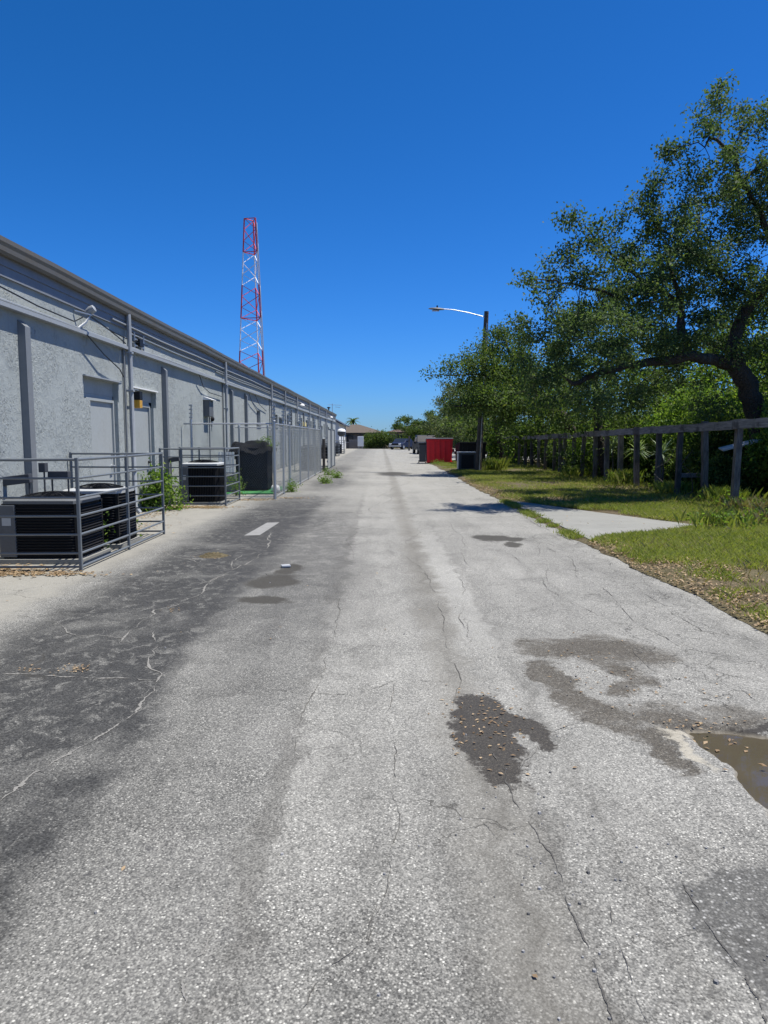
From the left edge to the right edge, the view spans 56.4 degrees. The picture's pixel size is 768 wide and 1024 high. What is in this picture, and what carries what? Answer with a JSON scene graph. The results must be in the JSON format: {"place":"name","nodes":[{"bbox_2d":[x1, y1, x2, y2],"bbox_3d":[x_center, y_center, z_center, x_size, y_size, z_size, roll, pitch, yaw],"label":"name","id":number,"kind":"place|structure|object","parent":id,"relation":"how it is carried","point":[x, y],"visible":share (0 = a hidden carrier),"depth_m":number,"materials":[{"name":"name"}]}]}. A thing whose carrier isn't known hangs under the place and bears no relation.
{"place":"outdoors","nodes":[
{"label":"outdoors","id":0,"kind":"place"},
{"bbox_2d":[218,452,236,491],"bbox_3d":[-4.406,-1.134,20.170,0.460,1.100,0.400,0,6,0],"label":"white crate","id":1,"kind":"object","parent":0,"point":[220,459],"visible":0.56,"depth_m":20.02,"materials":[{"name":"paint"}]},
{"bbox_2d":[0,449,767,1023],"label":"road","id":2,"kind":"structure","parent":0,"point":[198,775],"depth_m":3.30,"materials":[{"name":"grey asphalt"}]},
{"bbox_2d":[3,474,32,493],"bbox_3d":[-4.913,0.026,9.580,0.449,1.074,0.100,0,6,0],"label":"disconnect box","id":3,"kind":"object","parent":2,"relation":"on","point":[9,482],"visible":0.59,"depth_m":9.49,"materials":[{"name":"grey metal"}]},
{"bbox_2d":[38,463,47,490],"bbox_3d":[-4.667,-0.072,9.873,0.090,1.210,0.100,0,6,0],"label":"disconnect box","id":4,"kind":"object","parent":2,"relation":"on","point":[43,467],"visible":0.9,"depth_m":9.77,"materials":[{"name":"grey metal"}]},
{"bbox_2d":[0,491,110,564],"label":"air conditioner","id":5,"kind":"object","parent":2,"relation":"on","point":[38,525],"visible":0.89,"depth_m":8.84,"materials":[{"name":"metal"}]},
{"bbox_2d":[0,452,164,570],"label":"pipe cage","id":6,"kind":"object","parent":2,"relation":"on","point":[79,515],"visible":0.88,"depth_m":8.91,"materials":[{"name":"grey metal"}]},
{"bbox_2d":[63,483,142,548],"bbox_3d":[-4.130,0.025,10.438,0.940,0.900,0.880,0,6,0],"label":"air conditioner","id":7,"kind":"object","parent":2,"relation":"on","point":[112,499],"visible":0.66,"depth_m":10.12,"materials":[{"name":"metal"}]},
{"bbox_2d":[103,511,115,547],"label":"bush","id":8,"kind":"object","parent":2,"relation":"on","point":[106,540],"visible":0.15,"depth_m":9.90,"materials":[{"name":"green plant"}]},
{"bbox_2d":[0,497,309,576],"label":"leaf litter","id":9,"kind":"object","parent":2,"relation":"on","point":[33,572],"visible":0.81,"depth_m":8.33,"materials":[{"name":"brown plant"}]},
{"bbox_2d":[138,457,193,511],"bbox_3d":[-4.768,-0.585,15.377,1.339,1.180,1.209,-5,8,-38],"label":"bush","id":10,"kind":"object","parent":2,"relation":"on","point":[154,488],"visible":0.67,"depth_m":15.27,"materials":[{"name":"green plant"}]},
{"bbox_2d":[0,235,336,555],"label":"warehouse building","id":11,"kind":"structure","parent":2,"relation":"on","point":[67,384],"depth_m":12.97,"materials":[{"name":"paint"}]},
{"bbox_2d":[48,471,70,490],"bbox_3d":[-4.497,-0.023,9.979,0.280,1.090,0.100,0,6,0],"label":"disconnect box","id":12,"kind":"object","parent":11,"relation":"attached to","point":[59,473],"visible":0.45,"depth_m":9.88,"materials":[{"name":"grey metal"}]},
{"bbox_2d":[74,305,95,327],"bbox_3d":[-4.922,-3.219,11.843,0.173,0.440,0.419,1,6,12],"label":"wall floodlight","id":13,"kind":"object","parent":11,"relation":"attached to","point":[90,310],"depth_m":11.90,"materials":[{"name":"metal"}]},
{"bbox_2d":[83,374,120,483],"bbox_3d":[-5.113,-1.129,13.129,0.200,2.600,2.000,0,6,0],"label":"door","id":14,"kind":"structure","parent":11,"relation":"in","point":[100,393],"depth_m":13.14,"materials":[{"name":"grey paint"}]},
{"bbox_2d":[134,389,142,407],"bbox_3d":[-4.960,-2.255,14.240,0.212,0.371,0.400,0,6,0],"label":"wall lantern","id":15,"kind":"object","parent":11,"relation":"attached to","point":[138,397],"depth_m":14.27,"materials":[{"name":"black metal"}]},
{"bbox_2d":[133,332,144,350],"bbox_3d":[-5.019,-3.487,14.695,0.095,0.300,0.590,0,6,0],"label":"cable bracket","id":16,"kind":"object","parent":11,"relation":"on","point":[140,344],"visible":0.99,"depth_m":14.60,"materials":[{"name":"metal"}]},
{"bbox_2d":[133,386,157,509],"bbox_3d":[-5.123,-1.345,15.218,0.200,2.600,2.100,0,6,0],"label":"door","id":17,"kind":"structure","parent":11,"relation":"in","point":[141,415],"depth_m":15.43,"materials":[{"name":"grey paint"}]},
{"bbox_2d":[203,396,215,459],"bbox_3d":[-4.979,-2.011,20.579,0.240,2.560,0.580,0,6,0],"label":"electrical box","id":18,"kind":"object","parent":11,"relation":"attached to","point":[208,407],"visible":0.82,"depth_m":20.25,"materials":[{"name":"grey metal"}]},
{"bbox_2d":[168,458,180,500],"bbox_3d":[-4.836,-0.721,16.591,0.250,1.116,0.100,0,6,0],"label":"disconnect box","id":19,"kind":"object","parent":2,"relation":"on","point":[174,459],"visible":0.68,"depth_m":16.56,"materials":[{"name":"grey metal"}]},
{"bbox_2d":[159,447,239,505],"bbox_3d":[-4.331,-0.870,17.030,1.496,1.322,1.636,0,6,0],"label":"pipe cage","id":20,"kind":"object","parent":2,"relation":"on","point":[180,449],"visible":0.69,"depth_m":16.25,"materials":[{"name":"grey metal"}]},
{"bbox_2d":[178,459,229,503],"bbox_3d":[-4.281,-0.730,17.045,1.020,1.040,0.940,0,6,0],"label":"air conditioner","id":21,"kind":"object","parent":2,"relation":"on","point":[203,481],"visible":0.94,"depth_m":16.65,"materials":[{"name":"metal"}]},
{"bbox_2d":[199,552,228,557],"bbox_3d":[-2.240,0.556,9.451,0.428,0.055,0.417,0,6,0],"label":"debris heap","id":22,"kind":"object","parent":2,"relation":"on","point":[213,555],"visible":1,"depth_m":9.36,"materials":[{"name":"soil"}]},
{"bbox_2d":[227,470,249,495],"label":"weed tuft","id":23,"kind":"object","parent":2,"relation":"on","point":[236,487],"visible":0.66,"depth_m":19.20,"materials":[{"name":"green plant"}]},
{"bbox_2d":[184,404,320,498],"bbox_3d":[-3.905,-2.224,24.960,2.312,2.381,13.945,0,6,0],"label":"chain link fence","id":24,"kind":"object","parent":2,"relation":"on","point":[313,471],"visible":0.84,"depth_m":21.01,"materials":[{"name":"metal"}]},
{"bbox_2d":[227,486,282,493],"bbox_3d":[-3.826,-0.652,21.178,1.650,0.027,3.100,0,6,0],"label":"turf mat","id":25,"kind":"object","parent":2,"relation":"on","point":[259,491],"visible":0.21,"depth_m":20.01,"materials":[{"name":"green plastic"}]},
{"bbox_2d":[228,440,276,489],"bbox_3d":[-3.881,-1.402,21.150,1.296,1.432,1.238,0,6,0],"label":"covered machine","id":26,"kind":"object","parent":25,"relation":"on","point":[249,469],"visible":0.76,"depth_m":20.66,"materials":[{"name":"black fabric"}]},
{"bbox_2d":[285,478,302,492],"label":"weed tuft","id":27,"kind":"object","parent":2,"relation":"on","point":[291,489],"visible":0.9,"depth_m":20.56,"materials":[{"name":"green plant"}]},
{"bbox_2d":[301,445,319,470],"bbox_3d":[-3.512,-2.571,33.899,1.000,1.230,1.000,0,6,0],"label":"air conditioner","id":28,"kind":"object","parent":2,"relation":"on","point":[306,457],"visible":0.2,"depth_m":33.47,"materials":[{"name":"metal"}]},
{"bbox_2d":[322,439,324,470],"bbox_3d":[-2.778,-2.623,33.093,0.120,1.500,0.120,0,6,0],"label":"wooden post","id":29,"kind":"object","parent":2,"relation":"on","point":[323,450],"visible":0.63,"depth_m":33.02,"materials":[{"name":"grey wood"}]},
{"bbox_2d":[317,474,332,483],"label":"weed tuft","id":30,"kind":"object","parent":2,"relation":"on","point":[326,480],"visible":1,"depth_m":24.35,"materials":[{"name":"green plant"}]},
{"bbox_2d":[320,467,335,474],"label":"weed tuft","id":31,"kind":"object","parent":2,"relation":"on","point":[327,472],"visible":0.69,"depth_m":29.92,"materials":[{"name":"green plant"}]},
{"bbox_2d":[327,429,331,467],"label":"gate panel","id":32,"kind":"structure","parent":2,"relation":"on","point":[329,449],"depth_m":36.04,"materials":[{"name":"grey paint"}]},
{"bbox_2d":[331,430,334,465],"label":"gate panel","id":33,"kind":"structure","parent":2,"relation":"on","point":[333,446],"depth_m":39.10,"materials":[{"name":"grey paint"}]},
{"bbox_2d":[329,470,342,477],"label":"weed tuft","id":34,"kind":"object","parent":2,"relation":"on","point":[337,475],"visible":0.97,"depth_m":27.70,"materials":[{"name":"green plant"}]},
{"bbox_2d":[335,443,341,452],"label":"air conditioner","id":35,"kind":"object","parent":2,"relation":"on","point":[339,445],"visible":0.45,"depth_m":69.22,"materials":[{"name":"metal"}]},
{"bbox_2d":[337,429,345,443],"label":"domed hood","id":36,"kind":"object","parent":2,"relation":"on","point":[341,432],"visible":0.98,"depth_m":76.69,"materials":[{"name":"metal"}]},
{"bbox_2d":[335,419,348,448],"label":"gabled building","id":37,"kind":"structure","parent":2,"relation":"on","point":[339,424],"depth_m":89.45,"materials":[{"name":"white paint"}]},
{"bbox_2d":[358,436,363,448],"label":"standing sign","id":38,"kind":"object","parent":2,"relation":"on","point":[360,440],"visible":1,"depth_m":100.44,"materials":[{"name":"white paint"}]},
{"bbox_2d":[363,432,374,448],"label":"bush","id":39,"kind":"object","parent":2,"relation":"on","point":[367,444],"visible":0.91,"depth_m":102.03,"materials":[{"name":"green plant"}]},
{"bbox_2d":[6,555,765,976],"bbox_3d":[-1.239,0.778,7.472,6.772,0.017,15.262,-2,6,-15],"label":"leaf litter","id":40,"kind":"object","parent":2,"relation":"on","point":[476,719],"visible":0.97,"depth_m":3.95,"materials":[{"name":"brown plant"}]},
{"bbox_2d":[389,439,411,449],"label":"parked car","id":41,"kind":"object","parent":2,"relation":"on","point":[402,444],"visible":0.84,"depth_m":94.43,"materials":[{"name":"blue paint"}]},
{"bbox_2d":[418,443,426,462],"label":"wheeled bin","id":42,"kind":"object","parent":2,"relation":"on","point":[422,452],"visible":0.99,"depth_m":43.02,"materials":[{"name":"grey plastic"}]},
{"bbox_2d":[412,435,434,453],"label":"pickup truck","id":43,"kind":"object","parent":2,"relation":"on","point":[417,440],"visible":0.32,"depth_m":69.19,"materials":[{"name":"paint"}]},
{"bbox_2d":[391,409,456,440],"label":"roadside tree","id":44,"kind":"object","parent":2,"relation":"on","point":[412,427],"visible":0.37,"depth_m":101.22,"materials":[{"name":"green plant"}]},
{"bbox_2d":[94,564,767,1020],"bbox_3d":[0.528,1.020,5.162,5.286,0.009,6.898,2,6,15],"label":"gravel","id":45,"kind":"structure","parent":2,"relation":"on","point":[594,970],"depth_m":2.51,"materials":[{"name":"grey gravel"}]},
{"bbox_2d":[417,397,476,448],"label":"roadside tree","id":46,"kind":"object","parent":2,"relation":"on","point":[438,431],"visible":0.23,"depth_m":72.64,"materials":[{"name":"green plant"}]},
{"bbox_2d":[428,375,518,447],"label":"roadside tree","id":47,"kind":"object","parent":2,"relation":"on","point":[451,389],"visible":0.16,"depth_m":56.57,"materials":[{"name":"green plant"}]},
{"bbox_2d":[484,418,528,460],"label":"bush","id":48,"kind":"object","parent":2,"relation":"on","point":[493,449],"visible":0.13,"depth_m":46.37,"materials":[{"name":"green plant"}]},
{"bbox_2d":[497,498,590,539],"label":"joint grass","id":49,"kind":"structure","parent":2,"relation":"on","point":[569,532],"depth_m":13.14,"materials":[{"name":"green plant"}]},
{"bbox_2d":[513,501,692,539],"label":"concrete slab","id":50,"kind":"structure","parent":2,"relation":"on","point":[589,523],"depth_m":13.01,"materials":[{"name":"grey concrete"}]},
{"bbox_2d":[690,733,767,808],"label":"puddle water","id":51,"kind":"structure","parent":2,"relation":"on","point":[752,776],"depth_m":3.55,"materials":[{"name":"brown liquid"}]},
{"bbox_2d":[692,738,764,764],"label":"floating leaf litter","id":52,"kind":"object","parent":51,"relation":"on","point":[729,739],"visible":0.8,"depth_m":3.67,"materials":[{"name":"brown plant"}]},
{"bbox_2d":[0,0,767,431],"label":"sky","id":53,"kind":"structure","parent":0,"point":[393,161],"materials":[{"name":"blue"}]},
{"bbox_2d":[427,459,767,633],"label":"verge","id":54,"kind":"structure","parent":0,"point":[749,620],"depth_m":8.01,"materials":[{"name":"green plant"}]},
{"bbox_2d":[425,438,453,462],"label":"dumpster","id":55,"kind":"object","parent":54,"relation":"on","point":[439,449],"visible":0.84,"depth_m":42.92,"materials":[{"name":"red paint"}]},
{"bbox_2d":[428,305,488,470],"bbox_3d":[3.305,-5.443,32.109,2.679,7.423,0.326,0,6,0],"label":"street lamp","id":56,"kind":"object","parent":54,"relation":"on","point":[478,460],"visible":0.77,"depth_m":32.19,"materials":[{"name":"metal"}]},
{"bbox_2d":[457,452,475,469],"bbox_3d":[3.865,-2.369,33.553,0.910,0.900,0.720,0,6,0],"label":"utility cabinet","id":57,"kind":"object","parent":54,"relation":"on","point":[465,460],"visible":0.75,"depth_m":33.25,"materials":[{"name":"grey metal"}]},
{"bbox_2d":[454,442,486,461],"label":"dumpster","id":58,"kind":"object","parent":54,"relation":"on","point":[465,446],"visible":0.52,"depth_m":40.67,"materials":[{"name":"black metal"}]},
{"bbox_2d":[432,363,540,458],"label":"roadside tree","id":59,"kind":"object","parent":54,"relation":"on","point":[473,430],"visible":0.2,"depth_m":45.19,"materials":[{"name":"green plant"}]},
{"bbox_2d":[482,456,511,469],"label":"weed clump","id":60,"kind":"object","parent":54,"relation":"on","point":[497,463],"visible":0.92,"depth_m":32.71,"materials":[{"name":"green plant"}]},
{"bbox_2d":[418,314,587,436],"bbox_3d":[5.499,-5.013,30.563,5.966,6.659,7.196,3,7,27],"label":"roadside tree","id":61,"kind":"object","parent":54,"relation":"on","point":[496,373],"visible":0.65,"depth_m":29.01,"materials":[{"name":"green plant"}]},
{"bbox_2d":[496,419,551,463],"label":"bush","id":62,"kind":"object","parent":54,"relation":"on","point":[511,453],"visible":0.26,"depth_m":40.94,"materials":[{"name":"green plant"}]},
{"bbox_2d":[467,356,600,463],"bbox_3d":[8.366,-5.195,37.331,6.910,5.642,7.761,5,7,37],"label":"roadside tree","id":63,"kind":"object","parent":54,"relation":"on","point":[532,432],"visible":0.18,"depth_m":36.97,"materials":[{"name":"green plant"}]},
{"bbox_2d":[543,438,557,467],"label":"bush","id":64,"kind":"object","parent":54,"relation":"on","point":[550,460],"visible":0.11,"depth_m":34.19,"materials":[{"name":"green plant"}]},
{"bbox_2d":[532,419,578,466],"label":"bush","id":65,"kind":"object","parent":54,"relation":"on","point":[542,443],"visible":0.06,"depth_m":35.46,"materials":[{"name":"green plant"}]},
{"bbox_2d":[541,430,571,464],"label":"bush","id":66,"kind":"object","parent":54,"relation":"on","point":[551,450],"visible":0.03,"depth_m":32.02,"materials":[{"name":"green plant"}]},
{"bbox_2d":[561,465,592,476],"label":"weed clump","id":67,"kind":"object","parent":54,"relation":"on","point":[576,472],"visible":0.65,"depth_m":27.27,"materials":[{"name":"green plant"}]},
{"bbox_2d":[555,415,623,470],"bbox_3d":[8.704,-2.701,28.748,3.674,2.508,3.452,0,6,0],"label":"bush","id":68,"kind":"object","parent":54,"relation":"on","point":[588,444],"visible":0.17,"depth_m":28.22,"materials":[{"name":"green plant"}]},
{"bbox_2d":[478,310,701,477],"bbox_3d":[7.668,-4.425,25.572,6.549,6.685,7.753,4,7,35],"label":"roadside tree","id":69,"kind":"object","parent":54,"relation":"on","point":[599,425],"visible":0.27,"depth_m":25.37,"materials":[{"name":"green plant"}]},
{"bbox_2d":[587,437,616,477],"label":"bush","id":70,"kind":"object","parent":54,"relation":"on","point":[599,471],"visible":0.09,"depth_m":26.43,"materials":[{"name":"green plant"}]},
{"bbox_2d":[602,437,623,471],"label":"yucca plant","id":71,"kind":"object","parent":54,"relation":"on","point":[614,443],"visible":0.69,"depth_m":24.67,"materials":[{"name":"green plant"}]},
{"bbox_2d":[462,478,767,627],"bbox_3d":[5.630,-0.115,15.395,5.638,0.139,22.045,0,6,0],"label":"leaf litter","id":72,"kind":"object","parent":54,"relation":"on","point":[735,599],"visible":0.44,"depth_m":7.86,"materials":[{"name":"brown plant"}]},
{"bbox_2d":[602,468,645,484],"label":"weed clump","id":73,"kind":"object","parent":54,"relation":"on","point":[624,476],"visible":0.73,"depth_m":22.36,"materials":[{"name":"green plant"}]},
{"bbox_2d":[487,418,767,501],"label":"wooden fence","id":74,"kind":"object","parent":54,"relation":"on","point":[738,426],"visible":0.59,"depth_m":19.70,"materials":[{"name":"grey wood"}]},
{"bbox_2d":[496,69,767,493],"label":"oak tree","id":75,"kind":"object","parent":54,"relation":"on","point":[570,322],"visible":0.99,"depth_m":16.20,"materials":[{"name":"green plant"}]},
{"bbox_2d":[609,413,668,471],"bbox_3d":[9.418,-2.408,25.538,3.192,2.589,2.879,-3,7,-25],"label":"bush","id":76,"kind":"object","parent":54,"relation":"on","point":[626,463],"visible":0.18,"depth_m":25.28,"materials":[{"name":"green plant"}]},
{"bbox_2d":[626,438,653,459],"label":"yucca plant","id":77,"kind":"object","parent":54,"relation":"on","point":[641,453],"visible":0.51,"depth_m":22.00,"materials":[{"name":"green plant"}]},
{"bbox_2d":[628,445,655,482],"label":"bush","id":78,"kind":"object","parent":54,"relation":"on","point":[643,467],"visible":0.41,"depth_m":23.11,"materials":[{"name":"green plant"}]},
{"bbox_2d":[572,345,718,415],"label":"roadside tree","id":79,"kind":"object","parent":54,"relation":"on","point":[601,378],"visible":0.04,"depth_m":40.94,"materials":[{"name":"green plant"}]},
{"bbox_2d":[646,438,675,482],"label":"yucca plant","id":80,"kind":"object","parent":54,"relation":"on","point":[664,445],"visible":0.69,"depth_m":20.32,"materials":[{"name":"green plant"}]},
{"bbox_2d":[639,478,700,494],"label":"weed clump","id":81,"kind":"object","parent":54,"relation":"on","point":[666,487],"visible":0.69,"depth_m":18.80,"materials":[{"name":"green plant"}]},
{"bbox_2d":[681,473,700,477],"bbox_3d":[8.205,-0.975,19.040,0.840,0.120,0.050,0,6,0],"label":"loose plank","id":82,"kind":"object","parent":81,"relation":"on","point":[686,475],"visible":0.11,"depth_m":19.02,"materials":[{"name":"grey wood"}]},
{"bbox_2d":[643,439,699,486],"bbox_3d":[8.793,-1.435,21.119,1.802,1.528,2.159,-5,8,-43],"label":"bush","id":83,"kind":"object","parent":54,"relation":"on","point":[669,471],"visible":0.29,"depth_m":21.05,"materials":[{"name":"green plant"}]},
{"bbox_2d":[624,376,723,478],"bbox_3d":[9.600,-2.590,22.798,3.236,3.503,3.082,-3,6,-24],"label":"bush","id":84,"kind":"object","parent":54,"relation":"on","point":[672,418],"visible":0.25,"depth_m":22.63,"materials":[{"name":"green plant"}]},
{"bbox_2d":[614,311,767,420],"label":"roadside tree","id":85,"kind":"object","parent":54,"relation":"on","point":[692,372],"visible":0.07,"depth_m":29.24,"materials":[{"name":"green plant"}]},
{"bbox_2d":[652,377,744,425],"bbox_3d":[11.259,-2.945,24.975,4.636,3.751,3.234,0,6,0],"label":"bush","id":86,"kind":"object","parent":54,"relation":"on","point":[734,392],"visible":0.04,"depth_m":24.86,"materials":[{"name":"green plant"}]},
{"bbox_2d":[668,399,749,489],"bbox_3d":[9.437,-1.885,20.136,2.700,2.645,2.697,2,6,14],"label":"bush","id":87,"kind":"object","parent":54,"relation":"on","point":[720,438],"visible":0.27,"depth_m":19.77,"materials":[{"name":"green plant"}]},
{"bbox_2d":[660,323,764,398],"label":"roadside tree","id":88,"kind":"object","parent":54,"relation":"on","point":[698,371],"visible":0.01,"depth_m":41.98,"materials":[{"name":"green plant"}]},
{"bbox_2d":[672,505,767,529],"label":"weed clump","id":89,"kind":"object","parent":54,"relation":"on","point":[732,519],"visible":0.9,"depth_m":11.84,"materials":[{"name":"green plant"}]},
{"bbox_2d":[675,302,767,446],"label":"roadside tree","id":90,"kind":"object","parent":54,"relation":"on","point":[723,380],"visible":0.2,"depth_m":21.25,"materials":[{"name":"green plant"}]},
{"bbox_2d":[684,483,767,502],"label":"weed clump","id":91,"kind":"object","parent":54,"relation":"on","point":[714,492],"visible":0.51,"depth_m":16.19,"materials":[{"name":"green plant"}]},
{"bbox_2d":[693,446,761,492],"bbox_3d":[8.610,-1.018,18.175,1.594,1.282,1.699,0,6,0],"label":"bush","id":92,"kind":"object","parent":54,"relation":"on","point":[719,472],"visible":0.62,"depth_m":17.95,"materials":[{"name":"green plant"}]},
{"bbox_2d":[718,439,761,450],"bbox_3d":[8.741,-1.652,17.565,0.987,0.325,0.237,0,6,0],"label":"white board","id":93,"kind":"object","parent":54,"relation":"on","point":[729,447],"visible":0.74,"depth_m":17.52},
{"bbox_2d":[715,494,767,510],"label":"weed clump","id":94,"kind":"object","parent":54,"relation":"on","point":[757,502],"visible":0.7,"depth_m":14.41,"materials":[{"name":"green plant"}]},
{"bbox_2d":[721,380,766,418],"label":"bush","id":95,"kind":"object","parent":54,"relation":"on","point":[763,394],"depth_m":24.91,"materials":[{"name":"green plant"}]},
{"bbox_2d":[730,388,767,495],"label":"bush","id":96,"kind":"object","parent":54,"relation":"on","point":[752,449],"visible":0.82,"depth_m":17.61,"materials":[{"name":"green plant"}]},
{"bbox_2d":[739,505,767,523],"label":"weed clump","id":97,"kind":"object","parent":54,"relation":"on","point":[761,512],"visible":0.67,"depth_m":12.49,"materials":[{"name":"green plant"}]},
{"bbox_2d":[508,460,767,522],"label":"tall grass","id":98,"kind":"structure","parent":0,"point":[631,487],"depth_m":20.33,"materials":[{"name":"green plant"}]},
{"label":"ground","id":99,"kind":"structure","parent":0,"visible":0},
{"bbox_2d":[239,217,264,374],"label":"radio tower","id":100,"kind":"structure","parent":99,"relation":"on","point":[257,268],"depth_m":108.58,"materials":[{"name":"red metal"}]},
{"bbox_2d":[346,418,359,424],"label":"palm tree","id":101,"kind":"object","parent":99,"relation":"on","point":[351,420],"visible":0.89,"depth_m":129.63,"materials":[{"name":"green plant"}]},
{"bbox_2d":[349,440,379,448],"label":"boundary wall","id":102,"kind":"structure","parent":99,"relation":"on","point":[353,444],"depth_m":104.53,"materials":[{"name":"white paint"}]},
{"bbox_2d":[346,424,384,448],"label":"house","id":103,"kind":"structure","parent":99,"relation":"on","point":[354,431],"depth_m":107.45,"materials":[{"name":"brown"}]},
{"bbox_2d":[346,434,352,442],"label":"window","id":104,"kind":"structure","parent":103,"relation":"in","point":[348,436],"depth_m":107.36,"materials":[{"name":"grey glass"}]},
{"bbox_2d":[368,426,397,448],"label":"bush","id":105,"kind":"object","parent":99,"relation":"on","point":[381,438],"visible":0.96,"depth_m":101.45,"materials":[{"name":"green plant"}]},
{"bbox_2d":[392,431,411,447],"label":"bush","id":106,"kind":"object","parent":99,"relation":"on","point":[404,436],"visible":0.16,"depth_m":105.67,"materials":[{"name":"green plant"}]},
{"bbox_2d":[389,429,460,446],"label":"house","id":107,"kind":"structure","parent":99,"relation":"on","point":[398,432],"depth_m":123.29,"materials":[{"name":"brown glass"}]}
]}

